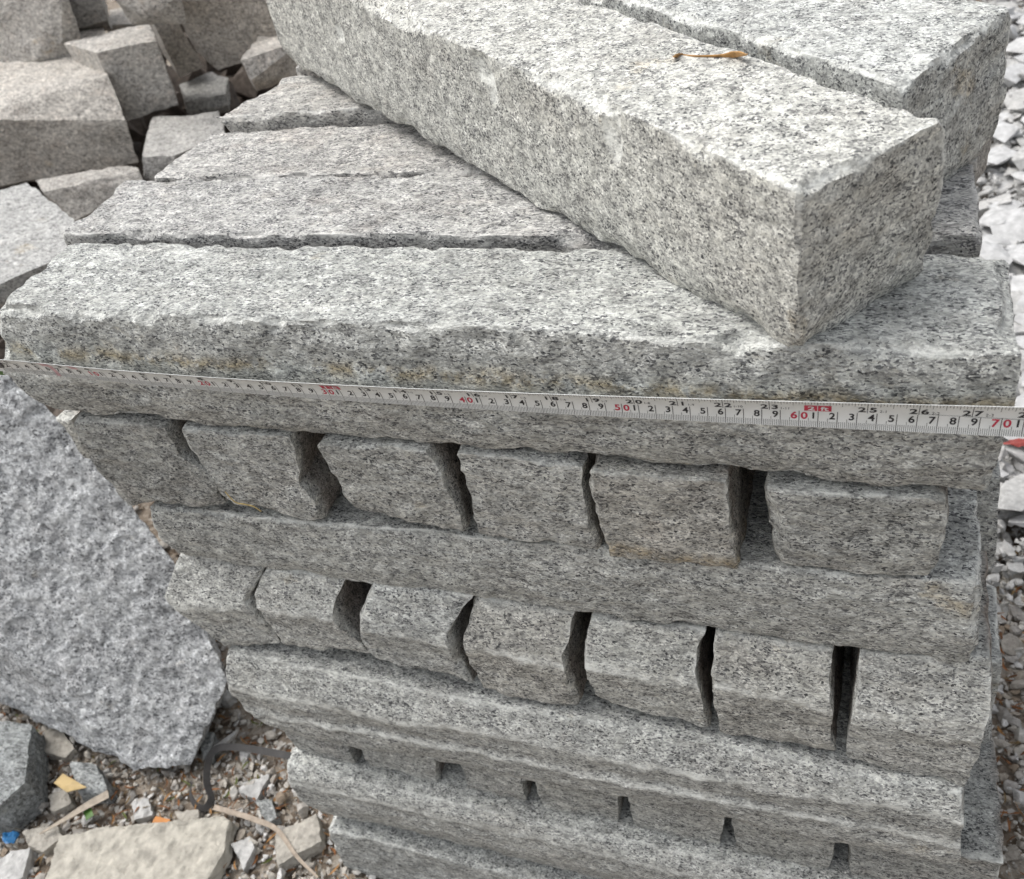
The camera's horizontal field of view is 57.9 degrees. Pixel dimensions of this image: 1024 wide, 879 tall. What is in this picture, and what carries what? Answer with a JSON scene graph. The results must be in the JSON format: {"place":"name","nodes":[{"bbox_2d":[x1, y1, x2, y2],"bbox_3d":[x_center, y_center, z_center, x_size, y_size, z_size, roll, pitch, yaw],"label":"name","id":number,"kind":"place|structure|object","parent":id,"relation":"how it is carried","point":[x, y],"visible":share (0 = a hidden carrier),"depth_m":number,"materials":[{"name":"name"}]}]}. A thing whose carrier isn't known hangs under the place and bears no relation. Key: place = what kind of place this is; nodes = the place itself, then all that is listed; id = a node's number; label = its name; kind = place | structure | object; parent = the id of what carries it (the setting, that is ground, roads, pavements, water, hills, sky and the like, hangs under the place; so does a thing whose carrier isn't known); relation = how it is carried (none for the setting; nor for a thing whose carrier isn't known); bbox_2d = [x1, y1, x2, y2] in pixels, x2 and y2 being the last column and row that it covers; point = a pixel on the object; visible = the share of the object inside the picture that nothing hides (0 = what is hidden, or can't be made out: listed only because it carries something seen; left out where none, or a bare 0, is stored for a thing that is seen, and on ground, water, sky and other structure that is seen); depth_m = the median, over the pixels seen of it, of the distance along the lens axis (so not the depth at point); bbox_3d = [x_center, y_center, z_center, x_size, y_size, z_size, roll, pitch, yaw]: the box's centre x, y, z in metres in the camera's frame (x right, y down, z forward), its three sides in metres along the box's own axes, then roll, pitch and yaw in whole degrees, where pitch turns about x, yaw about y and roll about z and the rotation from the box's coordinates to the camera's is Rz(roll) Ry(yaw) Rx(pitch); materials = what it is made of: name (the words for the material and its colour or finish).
{"place":"outdoors","nodes":[
{"label":"outdoors","id":0,"kind":"place"},
{"bbox_2d":[0,0,1023,878],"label":"ground","id":1,"kind":"structure","parent":0,"point":[144,512],"depth_m":1.25,"materials":[{"name":"gravel"}]},
{"bbox_2d":[0,848,37,878],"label":"loose stone","id":2,"kind":"object","parent":1,"relation":"on","point":[18,864],"visible":1,"depth_m":1.19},
{"bbox_2d":[22,826,65,856],"bbox_3d":[-0.615,0.526,1.220,0.047,0.024,0.050,-32,44,-21],"label":"loose stone","id":3,"kind":"object","parent":1,"relation":"on","point":[45,843],"visible":0.89,"depth_m":1.21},
{"bbox_2d":[48,789,76,816],"bbox_3d":[-0.613,0.493,1.259,0.032,0.021,0.036,-25,41,-13],"label":"loose stone","id":4,"kind":"object","parent":1,"relation":"on","point":[62,800],"visible":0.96,"depth_m":1.25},
{"bbox_2d":[44,728,81,764],"bbox_3d":[-0.654,0.442,1.331,0.077,0.022,0.036,26,53,37],"label":"loose stone","id":5,"kind":"object","parent":1,"relation":"on","point":[56,741],"visible":0.94,"depth_m":1.32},
{"bbox_2d":[70,762,117,804],"bbox_3d":[-0.576,0.469,1.266,0.038,0.035,0.086,-34,45,-23],"label":"loose stone","id":6,"kind":"object","parent":1,"relation":"on","point":[92,778],"visible":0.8,"depth_m":1.25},
{"bbox_2d":[54,774,86,791],"bbox_3d":[-0.591,0.463,1.238,0.058,0.009,0.016,15,47,29],"label":"yellow leaf","id":7,"kind":"object","parent":6,"relation":"on","point":[64,782],"visible":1,"depth_m":1.24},
{"bbox_2d":[0,374,226,770],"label":"granite boulder","id":8,"kind":"object","parent":1,"relation":"on","point":[106,647],"visible":0.92,"depth_m":1.24,"materials":[{"name":"stone"}]},
{"bbox_2d":[0,24,278,416],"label":"rubble","id":9,"kind":"object","parent":1,"relation":"on","point":[242,89],"visible":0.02,"depth_m":2.52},
{"bbox_2d":[0,183,74,308],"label":"rubble block","id":10,"kind":"object","parent":9,"relation":"on","point":[35,223],"depth_m":1.55,"materials":[{"name":"stone"}]},
{"bbox_2d":[0,56,138,186],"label":"rubble block","id":11,"kind":"object","parent":9,"relation":"on","point":[59,116],"depth_m":2.02,"materials":[{"name":"stone"}]},
{"bbox_2d":[0,0,81,62],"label":"rubble block","id":12,"kind":"object","parent":11,"relation":"on","point":[38,30],"depth_m":2.12,"materials":[{"name":"stone"}]},
{"bbox_2d":[35,166,142,220],"bbox_3d":[-0.861,-0.511,1.913,0.231,0.083,0.145,-17,40,-4],"label":"rubble block","id":13,"kind":"object","parent":9,"relation":"on","point":[78,196],"depth_m":1.86,"materials":[{"name":"stone"}]},
{"bbox_2d":[69,0,111,31],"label":"rubble block","id":14,"kind":"object","parent":9,"relation":"on","point":[89,14],"depth_m":2.36,"materials":[{"name":"stone"}]},
{"bbox_2d":[80,27,104,38],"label":"rubble block","id":15,"kind":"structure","parent":9,"relation":"on","point":[92,32],"depth_m":2.37,"materials":[{"name":"stone"}]},
{"bbox_2d":[64,24,177,120],"bbox_3d":[-0.872,-0.816,2.073,0.232,0.152,0.180,-14,40,-2],"label":"rubble block","id":16,"kind":"object","parent":9,"relation":"on","point":[129,61],"depth_m":2.02,"materials":[{"name":"stone"}]},
{"bbox_2d":[107,8,155,37],"bbox_3d":[-1.116,-1.211,2.706,0.137,0.060,0.304,-21,41,-9],"label":"rubble block","id":17,"kind":"object","parent":9,"relation":"on","point":[118,19],"depth_m":2.67,"materials":[{"name":"stone"}]},
{"bbox_2d":[142,111,224,180],"bbox_3d":[-0.691,-0.617,1.961,0.187,0.088,0.268,-20,41,-8],"label":"rubble block","id":18,"kind":"object","parent":9,"relation":"on","point":[169,140],"depth_m":1.91,"materials":[{"name":"stone"}]},
{"bbox_2d":[179,72,229,114],"bbox_3d":[-0.727,-0.824,2.215,0.118,0.053,0.200,-20,41,-8],"label":"rubble block","id":19,"kind":"object","parent":9,"relation":"on","point":[207,92],"depth_m":2.16,"materials":[{"name":"stone"}]},
{"bbox_2d":[151,23,202,77],"bbox_3d":[-0.806,-0.955,2.206,0.077,0.138,0.136,-25,41,-14],"label":"rubble block","id":20,"kind":"object","parent":19,"relation":"on","point":[179,53],"depth_m":2.17,"materials":[{"name":"stone"}]},
{"bbox_2d":[182,0,276,69],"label":"rubble block","id":21,"kind":"object","parent":9,"relation":"on","point":[221,34],"depth_m":1.95,"materials":[{"name":"stone"}]},
{"bbox_2d":[116,0,185,24],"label":"rubble block","id":22,"kind":"object","parent":21,"relation":"on","point":[149,12],"depth_m":1.77,"materials":[{"name":"stone"}]},
{"bbox_2d":[240,35,297,90],"bbox_3d":[-0.486,-0.797,1.919,0.134,0.075,0.230,-16,40,-4],"label":"rubble block","id":23,"kind":"object","parent":9,"relation":"on","point":[268,61],"depth_m":1.85,"materials":[{"name":"stone"}]},
{"bbox_2d":[131,798,155,823],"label":"loose stone","id":24,"kind":"object","parent":1,"relation":"on","point":[144,814],"visible":0.98,"depth_m":1.22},
{"bbox_2d":[175,809,202,820],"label":"loose stone","id":25,"kind":"object","parent":1,"relation":"on","point":[186,815],"visible":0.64,"depth_m":1.20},
{"bbox_2d":[201,732,219,764],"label":"loose stone","id":26,"kind":"object","parent":1,"relation":"on","point":[210,741],"visible":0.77,"depth_m":1.27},
{"bbox_2d":[214,729,238,751],"bbox_3d":[-0.392,0.414,1.274,0.039,0.006,0.010,-36,45,-25],"label":"stone flake","id":27,"kind":"object","parent":1,"relation":"on","point":[230,737],"visible":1,"depth_m":1.27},
{"bbox_2d":[221,689,236,707],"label":"loose stone","id":28,"kind":"object","parent":1,"relation":"on","point":[228,699],"visible":0.79,"depth_m":1.33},
{"bbox_2d":[231,836,256,873],"bbox_3d":[-0.331,0.518,1.158,0.027,0.019,0.040,-30,43,-19],"label":"loose stone","id":29,"kind":"object","parent":1,"relation":"on","point":[245,850],"visible":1,"depth_m":1.15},
{"bbox_2d":[239,774,271,802],"bbox_3d":[-0.341,0.461,1.226,0.036,0.020,0.039,5,43,20],"label":"loose stone","id":30,"kind":"object","parent":1,"relation":"on","point":[257,787],"visible":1,"depth_m":1.22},
{"bbox_2d":[256,799,281,824],"bbox_3d":[-0.315,0.482,1.196,0.021,0.017,0.041,-26,42,-15],"label":"loose stone","id":31,"kind":"object","parent":1,"relation":"on","point":[267,810],"visible":0.83,"depth_m":1.19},
{"bbox_2d":[275,814,326,870],"bbox_3d":[-0.263,0.503,1.150,0.062,0.026,0.050,-19,40,-7],"label":"loose stone","id":32,"kind":"object","parent":1,"relation":"on","point":[306,837],"visible":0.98,"depth_m":1.14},
{"bbox_2d":[329,815,601,878],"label":"granite bar","id":33,"kind":"object","parent":1,"relation":"on","point":[380,851],"visible":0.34,"depth_m":1.04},
{"bbox_2d":[287,747,863,878],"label":"granite bar","id":34,"kind":"object","parent":33,"relation":"on","point":[449,805],"visible":0.45,"depth_m":0.92,"materials":[{"name":"stone"}]},
{"bbox_2d":[285,733,362,763],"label":"granite bar","id":35,"kind":"object","parent":34,"relation":"on","point":[343,753],"visible":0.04,"depth_m":0.98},
{"bbox_2d":[361,749,445,782],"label":"granite bar","id":36,"kind":"object","parent":34,"relation":"on","point":[424,768],"visible":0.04,"depth_m":0.94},
{"bbox_2d":[226,641,963,865],"bbox_3d":[0.047,0.247,0.853,0.671,0.118,0.122,5,43,20],"label":"granite bar","id":37,"kind":"object","parent":36,"relation":"on","point":[591,741],"visible":0.67,"depth_m":0.78,"materials":[{"name":"stone"}]},
{"bbox_2d":[164,553,280,646],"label":"granite bar","id":38,"kind":"object","parent":37,"relation":"on","point":[214,599],"visible":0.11,"depth_m":0.85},
{"bbox_2d":[255,568,371,652],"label":"granite bar","id":39,"kind":"object","parent":37,"relation":"on","point":[304,608],"visible":0.17,"depth_m":0.82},
{"bbox_2d":[360,583,476,682],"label":"granite bar","id":40,"kind":"object","parent":37,"relation":"on","point":[424,628],"visible":0.15,"depth_m":0.78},
{"bbox_2d":[150,470,981,662],"bbox_3d":[0.006,0.069,0.738,0.660,0.094,0.103,5,43,20],"label":"granite bar","id":41,"kind":"object","parent":40,"relation":"on","point":[764,589],"visible":0.63,"depth_m":0.67,"materials":[{"name":"stone"}]},
{"bbox_2d":[74,411,228,506],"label":"granite bar","id":42,"kind":"object","parent":41,"relation":"on","point":[138,458],"visible":0.16,"depth_m":0.75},
{"bbox_2d":[56,410,90,458],"bbox_3d":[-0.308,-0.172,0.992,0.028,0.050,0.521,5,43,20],"label":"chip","id":43,"kind":"object","parent":42,"relation":"on","point":[66,419],"visible":0.05,"depth_m":0.80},
{"bbox_2d":[182,420,341,519],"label":"granite bar","id":44,"kind":"object","parent":41,"relation":"on","point":[281,471],"visible":0.12,"depth_m":0.71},
{"bbox_2d":[63,164,981,257],"bbox_3d":[-0.026,-0.133,0.703,0.684,0.107,0.097,5,43,20],"label":"granite bar","id":45,"kind":"object","parent":44,"relation":"on","point":[431,211],"visible":0.21,"depth_m":0.69,"materials":[{"name":"stone"}]},
{"bbox_2d":[317,433,473,530],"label":"granite bar","id":46,"kind":"object","parent":41,"relation":"on","point":[414,481],"visible":0.12,"depth_m":0.67,"materials":[{"name":"stone"}]},
{"bbox_2d":[457,444,603,548],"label":"granite bar","id":47,"kind":"object","parent":41,"relation":"on","point":[528,494],"visible":0.09,"depth_m":0.64,"materials":[{"name":"stone"}]},
{"bbox_2d":[296,65,321,77],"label":"granite bar","id":48,"kind":"object","parent":47,"relation":"on","point":[300,71],"visible":0.01,"depth_m":0.95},
{"bbox_2d":[216,49,1005,183],"bbox_3d":[0.060,-0.270,0.834,0.684,0.114,0.093,5,43,20],"label":"granite bar","id":49,"kind":"object","parent":47,"relation":"on","point":[293,102],"visible":0.05,"depth_m":0.87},
{"bbox_2d":[589,454,755,568],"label":"granite bar","id":50,"kind":"object","parent":41,"relation":"on","point":[672,513],"visible":0.17,"depth_m":0.60,"materials":[{"name":"stone"}]},
{"bbox_2d":[764,471,948,574],"bbox_3d":[0.287,-0.113,0.745,0.108,0.076,0.524,5,43,20],"label":"granite bar","id":51,"kind":"object","parent":41,"relation":"on","point":[857,527],"visible":0.14,"depth_m":0.56,"materials":[{"name":"stone"}]},
{"bbox_2d":[0,243,1020,489],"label":"granite bar","id":52,"kind":"object","parent":51,"relation":"on","point":[938,329],"visible":0.88,"depth_m":0.57,"materials":[{"name":"stone"}]},
{"bbox_2d":[0,359,1023,436],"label":"measuring tape","id":53,"kind":"object","parent":52,"relation":"attached to","point":[1007,421],"visible":1,"depth_m":0.54,"materials":[{"name":"metal"}]},
{"bbox_2d":[266,0,944,345],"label":"granite block","id":54,"kind":"object","parent":52,"relation":"on","point":[785,206],"depth_m":0.52,"materials":[{"name":"stone"}]},
{"bbox_2d":[673,51,747,57],"bbox_3d":[0.116,-0.223,0.536,0.048,0.009,0.015,16,48,30],"label":"dry leaf","id":55,"kind":"object","parent":54,"relation":"on","point":[732,54],"visible":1,"depth_m":0.54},
{"bbox_2d":[155,123,977,181],"bbox_3d":[0.013,-0.200,0.771,0.661,0.104,0.100,5,43,20],"label":"granite bar","id":56,"kind":"object","parent":51,"relation":"on","point":[385,151],"visible":0.15,"depth_m":0.80,"materials":[{"name":"stone"}]},
{"bbox_2d":[578,0,1011,181],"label":"granite block","id":57,"kind":"object","parent":56,"relation":"on","point":[944,62],"depth_m":0.55,"materials":[{"name":"stone"}]},
{"bbox_2d":[463,596,591,704],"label":"granite bar","id":58,"kind":"object","parent":37,"relation":"on","point":[515,648],"visible":0.13,"depth_m":0.75,"materials":[{"name":"stone"}]},
{"bbox_2d":[584,612,715,726],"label":"granite bar","id":59,"kind":"object","parent":37,"relation":"on","point":[653,668],"visible":0.16,"depth_m":0.72,"materials":[{"name":"stone"}]},
{"bbox_2d":[711,627,843,749],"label":"granite bar","id":60,"kind":"object","parent":37,"relation":"on","point":[774,688],"visible":0.15,"depth_m":0.68,"materials":[{"name":"stone"}]},
{"bbox_2d":[846,550,992,786],"bbox_3d":[0.367,0.028,0.838,0.093,0.130,0.541,5,43,20],"label":"granite bar","id":61,"kind":"object","parent":37,"relation":"on","point":[917,714],"visible":0.24,"depth_m":0.65,"materials":[{"name":"stone"}]},
{"bbox_2d":[977,461,1000,566],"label":"granite bar","id":62,"kind":"object","parent":61,"relation":"on","point":[987,509],"visible":0.05,"depth_m":0.67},
{"bbox_2d":[460,764,531,801],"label":"granite bar","id":63,"kind":"object","parent":34,"relation":"on","point":[489,781],"visible":0.04,"depth_m":0.91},
{"bbox_2d":[536,782,623,821],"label":"granite bar","id":64,"kind":"object","parent":34,"relation":"on","point":[558,797],"visible":0.04,"depth_m":0.88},
{"bbox_2d":[628,797,724,844],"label":"granite bar","id":65,"kind":"object","parent":34,"relation":"on","point":[677,822],"visible":0.09,"depth_m":0.85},
{"bbox_2d":[732,818,833,869],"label":"granite bar","id":66,"kind":"object","parent":34,"relation":"on","point":[801,850],"visible":0.02,"depth_m":0.81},
{"bbox_2d":[847,718,1003,878],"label":"granite bar","id":67,"kind":"object","parent":34,"relation":"on","point":[982,838],"visible":0.15,"depth_m":0.77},
{"bbox_2d":[844,585,1001,743],"bbox_3d":[0.106,0.168,0.909,0.663,0.090,0.106,5,43,20],"label":"granite bar","id":68,"kind":"object","parent":67,"relation":"on","point":[996,656],"visible":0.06,"depth_m":0.78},
{"bbox_2d":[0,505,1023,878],"bbox_3d":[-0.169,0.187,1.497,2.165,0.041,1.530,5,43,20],"label":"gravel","id":69,"kind":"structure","parent":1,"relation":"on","point":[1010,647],"depth_m":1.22,"materials":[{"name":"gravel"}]},
{"bbox_2d":[2,831,19,843],"bbox_3d":[-0.663,0.525,1.221,0.019,0.012,0.018,5,43,20],"label":"blue scrap","id":70,"kind":"object","parent":69,"relation":"on","point":[10,837],"visible":1,"depth_m":1.22,"materials":[{"name":"plastic"}]},
{"bbox_2d":[0,721,49,833],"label":"loose stone","id":71,"kind":"object","parent":69,"relation":"on","point":[24,769],"visible":1,"depth_m":1.25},
{"bbox_2d":[39,790,108,833],"bbox_3d":[-0.578,0.492,1.220,0.092,0.002,0.013,-26,42,-15],"label":"twig","id":72,"kind":"object","parent":69,"relation":"on","point":[97,799],"visible":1,"depth_m":1.22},
{"bbox_2d":[45,816,237,878],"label":"stone slab","id":73,"kind":"object","parent":69,"relation":"on","point":[195,848],"depth_m":1.16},
{"bbox_2d":[189,743,290,811],"bbox_3d":[-0.361,0.435,1.242,0.156,0.024,0.077,-21,41,-10],"label":"rubber strap","id":74,"kind":"object","parent":69,"relation":"on","point":[209,803],"visible":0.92,"depth_m":1.24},
{"bbox_2d":[212,805,318,877],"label":"dry twig","id":75,"kind":"object","parent":69,"relation":"on","point":[262,822],"visible":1,"depth_m":1.17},
{"bbox_2d":[970,0,1023,616],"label":"pale gravel","id":76,"kind":"structure","parent":1,"relation":"on","point":[1014,563],"depth_m":1.41,"materials":[{"name":"gravel"}]},
{"bbox_2d":[981,226,992,234],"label":"stone chip","id":77,"kind":"object","parent":76,"relation":"on","point":[985,230],"visible":0.16,"depth_m":1.85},
{"bbox_2d":[979,206,1006,226],"bbox_3d":[0.964,-0.443,1.848,0.061,0.025,0.056,-35,45,-24],"label":"stone chip","id":78,"kind":"object","parent":77,"relation":"on","point":[983,220],"visible":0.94,"depth_m":1.85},
{"bbox_2d":[978,193,1011,217],"bbox_3d":[0.997,-0.487,1.939,0.092,0.056,0.070,-3,41,12],"label":"stone chip","id":79,"kind":"object","parent":76,"relation":"on","point":[1004,199],"visible":0.52,"depth_m":1.92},
{"bbox_2d":[979,240,1012,263],"bbox_3d":[0.903,-0.349,1.742,0.054,0.031,0.083,-9,40,5],"label":"stone chip","id":80,"kind":"object","parent":76,"relation":"on","point":[990,250],"visible":0.52,"depth_m":1.74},
{"bbox_2d":[987,146,1010,164],"bbox_3d":[1.039,-0.622,2.036,0.078,0.031,0.086,-6,41,8],"label":"stone chip","id":81,"kind":"object","parent":76,"relation":"on","point":[994,150],"visible":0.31,"depth_m":2.02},
{"bbox_2d":[987,146,1015,165],"bbox_3d":[1.057,-0.619,2.024,0.064,0.028,0.074,-16,40,-4],"label":"stone chip","id":82,"kind":"object","parent":76,"relation":"on","point":[998,158],"visible":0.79,"depth_m":2.00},
{"bbox_2d":[989,170,1015,193],"bbox_3d":[1.073,-0.558,2.003,0.054,0.027,0.070,-11,40,2],"label":"stone chip","id":83,"kind":"object","parent":76,"relation":"on","point":[1008,180],"visible":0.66,"depth_m":2.00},
{"bbox_2d":[987,207,1023,244],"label":"stone chip","id":84,"kind":"object","parent":76,"relation":"on","point":[1011,228],"visible":0.83,"depth_m":1.82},
{"bbox_2d":[987,199,1023,209],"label":"stone chip","id":85,"kind":"object","parent":76,"relation":"on","point":[1015,204],"visible":0.47,"depth_m":1.89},
{"bbox_2d":[993,120,1019,142],"bbox_3d":[1.113,-0.705,2.112,0.049,0.022,0.071,-27,42,-16],"label":"stone chip","id":86,"kind":"object","parent":76,"relation":"on","point":[1005,132],"visible":0.74,"depth_m":2.10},
{"bbox_2d":[999,510,1020,520],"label":"stone chip","id":87,"kind":"object","parent":76,"relation":"on","point":[1012,513],"visible":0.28,"depth_m":1.31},
{"bbox_2d":[1008,513,1023,526],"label":"stone chip","id":88,"kind":"object","parent":87,"relation":"on","point":[1016,519],"visible":1,"depth_m":1.28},
{"bbox_2d":[998,474,1023,510],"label":"stone chip","id":89,"kind":"object","parent":76,"relation":"on","point":[1011,496],"visible":0.81,"depth_m":1.29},
{"bbox_2d":[1004,88,1023,109],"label":"stone chip","id":90,"kind":"object","parent":76,"relation":"on","point":[1018,94],"visible":0.69,"depth_m":2.24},
{"bbox_2d":[1005,445,1023,463],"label":"stone chip","id":91,"kind":"object","parent":76,"relation":"on","point":[1016,453],"visible":0.76,"depth_m":1.39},
{"bbox_2d":[1003,438,1023,446],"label":"red scrap","id":92,"kind":"object","parent":91,"relation":"on","point":[1018,442],"visible":1,"depth_m":1.34,"materials":[{"name":"plastic"}]},
{"bbox_2d":[1006,37,1023,52],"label":"stone chip","id":93,"kind":"object","parent":76,"relation":"on","point":[1016,45],"visible":0.99,"depth_m":2.43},
{"bbox_2d":[1007,99,1023,111],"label":"stone chip","id":94,"kind":"object","parent":76,"relation":"on","point":[1017,105],"visible":1,"depth_m":2.19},
{"bbox_2d":[1009,262,1023,275],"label":"stone chip","id":95,"kind":"object","parent":76,"relation":"on","point":[1017,269],"visible":0.16,"depth_m":1.73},
{"bbox_2d":[1010,245,1023,264],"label":"stone chip","id":96,"kind":"object","parent":76,"relation":"on","point":[1017,255],"visible":0.78,"depth_m":1.73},
{"bbox_2d":[1013,173,1023,195],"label":"stone chip","id":97,"kind":"object","parent":76,"relation":"on","point":[1019,187],"visible":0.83,"depth_m":1.96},
{"bbox_2d":[1011,168,1023,183],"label":"stone chip","id":98,"kind":"object","parent":97,"relation":"on","point":[1018,176],"visible":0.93,"depth_m":1.97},
{"bbox_2d":[1011,146,1023,170],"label":"stone chip","id":99,"kind":"object","parent":98,"relation":"on","point":[1017,158],"visible":1,"depth_m":1.98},
{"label":"stone chip","id":100,"kind":"object","parent":76,"relation":"on","visible":0},
{"bbox_2d":[982,234,1009,244],"bbox_3d":[0.941,-0.389,1.803,0.047,0.021,0.044,-4,41,10],"label":"stone chip","id":101,"kind":"object","parent":100,"relation":"on","point":[991,238],"visible":0.75,"depth_m":1.79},
{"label":"stone chip","id":102,"kind":"object","parent":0,"visible":0},
{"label":"stone chip","id":103,"kind":"object","parent":102,"relation":"on","visible":0},
{"bbox_2d":[1004,63,1023,86],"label":"stone chip","id":104,"kind":"object","parent":103,"relation":"on","point":[1012,77],"visible":0.74,"depth_m":2.29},
{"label":"stone chip","id":105,"kind":"object","parent":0,"visible":0},
{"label":"stone chip","id":106,"kind":"object","parent":105,"relation":"on","visible":0},
{"bbox_2d":[1013,322,1023,334],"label":"stone chip","id":107,"kind":"object","parent":106,"relation":"on","point":[1018,328],"visible":0.08,"depth_m":1.57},
{"bbox_2d":[1014,313,1023,326],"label":"stone chip","id":108,"kind":"object","parent":106,"relation":"on","point":[1019,318],"visible":0.32,"depth_m":1.58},
{"bbox_2d":[1011,291,1023,315],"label":"stone chip","id":109,"kind":"object","parent":108,"relation":"on","point":[1016,296],"visible":0.33,"depth_m":1.61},
{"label":"stone chip","id":110,"kind":"object","parent":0,"visible":0},
{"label":"stone chip","id":111,"kind":"object","parent":110,"relation":"on","visible":0},
{"bbox_2d":[1011,275,1023,293],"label":"stone chip","id":112,"kind":"object","parent":111,"relation":"on","point":[1017,282],"visible":0.71,"depth_m":1.67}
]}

